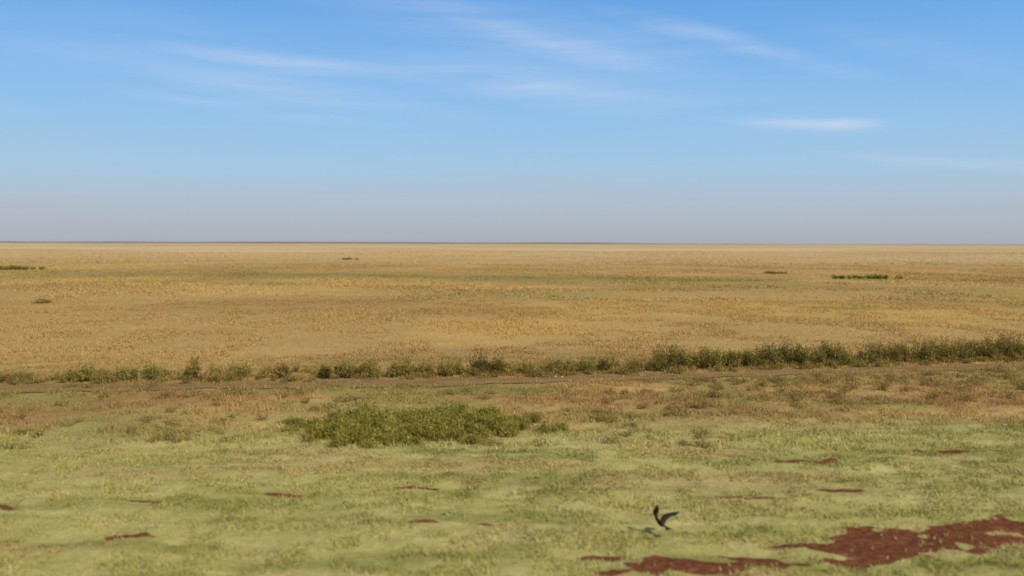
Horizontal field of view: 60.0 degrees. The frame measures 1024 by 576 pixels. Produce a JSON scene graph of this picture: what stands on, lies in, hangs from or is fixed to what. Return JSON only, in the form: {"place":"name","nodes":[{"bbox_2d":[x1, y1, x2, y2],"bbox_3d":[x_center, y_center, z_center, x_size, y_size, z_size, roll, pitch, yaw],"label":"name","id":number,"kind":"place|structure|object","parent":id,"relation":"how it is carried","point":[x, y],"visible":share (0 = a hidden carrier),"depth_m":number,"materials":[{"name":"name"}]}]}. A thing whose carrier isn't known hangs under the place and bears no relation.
{"place":"outdoors","nodes":[
{"label":"outdoors","id":0,"kind":"place"},
{"bbox_2d":[0,241,957,244],"bbox_3d":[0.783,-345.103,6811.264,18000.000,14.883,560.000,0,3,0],"label":"distant hills","id":1,"kind":"structure","parent":0,"point":[429,243],"depth_m":6680.83,"materials":[{"name":"grey"}]},
{"bbox_2d":[0,243,1023,575],"bbox_3d":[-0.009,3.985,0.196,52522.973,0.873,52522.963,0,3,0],"label":"ground","id":2,"kind":"structure","parent":0,"point":[890,549],"depth_m":17.96,"materials":[{"name":"plant"}]},
{"bbox_2d":[0,368,36,381],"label":"shrub","id":3,"kind":"object","parent":2,"relation":"on","point":[22,374],"visible":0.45,"depth_m":25.43,"materials":[{"name":"green plant"}]},
{"bbox_2d":[0,265,44,269],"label":"green bush","id":4,"kind":"object","parent":2,"relation":"on","point":[11,267],"visible":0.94,"depth_m":130.25,"materials":[{"name":"green plant"}]},
{"bbox_2d":[28,298,51,303],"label":"green bush","id":5,"kind":"object","parent":2,"relation":"on","point":[41,301],"visible":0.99,"depth_m":58.60,"materials":[{"name":"green plant"}]},
{"bbox_2d":[64,361,95,382],"bbox_3d":[-12.376,2.396,25.533,0.922,0.635,0.876,0,3,0],"label":"shrub","id":6,"kind":"object","parent":2,"relation":"on","point":[84,374],"visible":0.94,"depth_m":25.42,"materials":[{"name":"green plant"}]},
{"bbox_2d":[110,364,141,380],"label":"shrub","id":7,"kind":"object","parent":2,"relation":"on","point":[129,374],"visible":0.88,"depth_m":25.57,"materials":[{"name":"green plant"}]},
{"bbox_2d":[134,362,163,380],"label":"shrub","id":8,"kind":"object","parent":2,"relation":"on","point":[151,372],"visible":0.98,"depth_m":25.74,"materials":[{"name":"green plant"}]},
{"bbox_2d":[182,355,205,380],"bbox_3d":[-9.368,2.307,25.858,0.589,0.791,0.909,-3,4,-44],"label":"shrub","id":9,"kind":"object","parent":2,"relation":"on","point":[191,370],"visible":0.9,"depth_m":25.68,"materials":[{"name":"green plant"}]},
{"bbox_2d":[221,361,254,376],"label":"shrub","id":10,"kind":"object","parent":2,"relation":"on","point":[243,368],"visible":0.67,"depth_m":26.16,"materials":[{"name":"green plant"}]},
{"bbox_2d":[272,362,294,377],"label":"shrub","id":11,"kind":"object","parent":2,"relation":"on","point":[281,368],"visible":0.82,"depth_m":26.18,"materials":[{"name":"green plant"}]},
{"bbox_2d":[316,364,341,378],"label":"shrub","id":12,"kind":"object","parent":2,"relation":"on","point":[325,371],"visible":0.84,"depth_m":26.10,"materials":[{"name":"green plant"}]},
{"bbox_2d":[334,356,360,378],"bbox_3d":[-4.897,2.342,26.337,0.824,0.692,0.904,0,3,0],"label":"shrub","id":13,"kind":"object","parent":2,"relation":"on","point":[350,369],"visible":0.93,"depth_m":26.24,"materials":[{"name":"green plant"}]},
{"bbox_2d":[0,381,714,449],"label":"dry weeds","id":14,"kind":"object","parent":2,"relation":"on","point":[679,412],"visible":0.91,"depth_m":20.27,"materials":[{"name":"brown plant"}]},
{"bbox_2d":[358,356,384,378],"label":"shrub","id":15,"kind":"object","parent":2,"relation":"on","point":[370,369],"visible":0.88,"depth_m":26.27,"materials":[{"name":"green plant"}]},
{"bbox_2d":[385,356,415,377],"bbox_3d":[-3.359,2.341,26.601,1.029,0.668,0.851,-1,3,-24],"label":"shrub","id":16,"kind":"object","parent":2,"relation":"on","point":[396,370],"visible":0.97,"depth_m":26.49,"materials":[{"name":"green plant"}]},
{"bbox_2d":[409,360,436,376],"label":"shrub","id":17,"kind":"object","parent":2,"relation":"on","point":[424,370],"visible":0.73,"depth_m":26.60,"materials":[{"name":"green plant"}]},
{"bbox_2d":[277,401,569,448],"bbox_3d":[-1.964,2.836,19.234,6.053,0.682,3.873,-1,3,-19],"label":"green thicket","id":18,"kind":"object","parent":2,"relation":"on","point":[358,426],"visible":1,"depth_m":18.80,"materials":[{"name":"green plant"}]},
{"bbox_2d":[432,355,463,376],"bbox_3d":[-1.925,2.331,26.737,0.747,0.687,1.170,2,3,30],"label":"shrub","id":19,"kind":"object","parent":2,"relation":"on","point":[450,369],"visible":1,"depth_m":26.63,"materials":[{"name":"green plant"}]},
{"bbox_2d":[465,347,492,372],"bbox_3d":[-0.964,2.245,27.052,0.835,0.837,1.026,3,4,40],"label":"shrub","id":20,"kind":"object","parent":2,"relation":"on","point":[480,364],"visible":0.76,"depth_m":26.97,"materials":[{"name":"green plant"}]},
{"bbox_2d":[484,355,512,373],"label":"shrub","id":21,"kind":"object","parent":2,"relation":"on","point":[496,366],"visible":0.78,"depth_m":27.04,"materials":[{"name":"green plant"}]},
{"bbox_2d":[0,350,1023,384],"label":"roadside weeds","id":22,"kind":"object","parent":2,"relation":"on","point":[104,375],"visible":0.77,"depth_m":26.90,"materials":[{"name":"green plant"}]},
{"bbox_2d":[515,360,537,373],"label":"shrub","id":23,"kind":"object","parent":2,"relation":"on","point":[524,366],"visible":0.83,"depth_m":27.12,"materials":[{"name":"green plant"}]},
{"bbox_2d":[544,356,576,372],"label":"shrub","id":24,"kind":"object","parent":2,"relation":"on","point":[566,366],"visible":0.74,"depth_m":27.22,"materials":[{"name":"green plant"}]},
{"bbox_2d":[574,355,597,373],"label":"shrub","id":25,"kind":"object","parent":2,"relation":"on","point":[580,363],"visible":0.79,"depth_m":27.39,"materials":[{"name":"green plant"}]},
{"bbox_2d":[594,349,617,371],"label":"shrub","id":26,"kind":"object","parent":2,"relation":"on","point":[604,364],"visible":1,"depth_m":27.66,"materials":[{"name":"green plant"}]},
{"bbox_2d":[624,355,645,371],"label":"shrub","id":27,"kind":"object","parent":2,"relation":"on","point":[634,361],"visible":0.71,"depth_m":27.61,"materials":[{"name":"green plant"}]},
{"bbox_2d":[649,336,854,371],"bbox_3d":[7.735,2.086,28.793,7.286,1.072,1.460,0,3,-11],"label":"shrub row","id":28,"kind":"object","parent":2,"relation":"on","point":[704,359],"visible":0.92,"depth_m":28.80,"materials":[{"name":"green plant"}]},
{"bbox_2d":[764,270,787,273],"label":"green bush","id":29,"kind":"object","parent":2,"relation":"on","point":[772,272],"visible":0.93,"depth_m":118.63,"materials":[{"name":"green plant"}]},
{"bbox_2d":[638,361,1023,408],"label":"dry weeds","id":30,"kind":"object","parent":2,"relation":"on","point":[843,389],"visible":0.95,"depth_m":24.61,"materials":[{"name":"brown plant"}]},
{"bbox_2d":[831,273,902,278],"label":"green bush","id":31,"kind":"object","parent":2,"relation":"on","point":[877,276],"visible":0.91,"depth_m":102.93,"materials":[{"name":"green plant"}]},
{"bbox_2d":[848,332,1023,363],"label":"shrub row","id":32,"kind":"object","parent":2,"relation":"on","point":[962,350],"visible":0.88,"depth_m":30.21,"materials":[{"name":"green plant"}]},
{"bbox_2d":[0,445,1023,575],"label":"green grass","id":33,"kind":"structure","parent":0,"point":[556,487],"depth_m":13.59,"materials":[{"name":"green plant"}]},
{"bbox_2d":[0,353,1023,450],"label":"verge grass","id":34,"kind":"structure","parent":0,"point":[62,358],"depth_m":21.80,"materials":[{"name":"plant"}]},
{"bbox_2d":[0,299,1023,357],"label":"dry grass","id":35,"kind":"structure","parent":0,"point":[508,313],"depth_m":44.52,"materials":[{"name":"beige plant"}]},
{"bbox_2d":[0,263,1023,300],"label":"steppe grass","id":36,"kind":"structure","parent":0,"point":[636,277],"depth_m":97.48,"materials":[{"name":"beige plant"}]},
{"bbox_2d":[0,250,1023,264],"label":"distant steppe grass","id":37,"kind":"structure","parent":0,"point":[116,254],"depth_m":273.28,"materials":[{"name":"beige plant"}]},
{"bbox_2d":[0,362,1023,392],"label":"dirt track","id":38,"kind":"structure","parent":0,"point":[323,383],"depth_m":25.72,"materials":[{"name":"brown soil"}]},
{"bbox_2d":[0,0,1023,244],"label":"sky","id":39,"kind":"structure","parent":0,"point":[464,121],"materials":[{"name":"blue"}]},
{"bbox_2d":[653,505,678,530],"bbox_3d":[2.067,3.077,12.043,0.320,0.334,0.335,2,3,28],"label":"flying bird","id":40,"kind":"object","parent":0,"point":[661,522],"visible":1,"depth_m":12.07}
]}

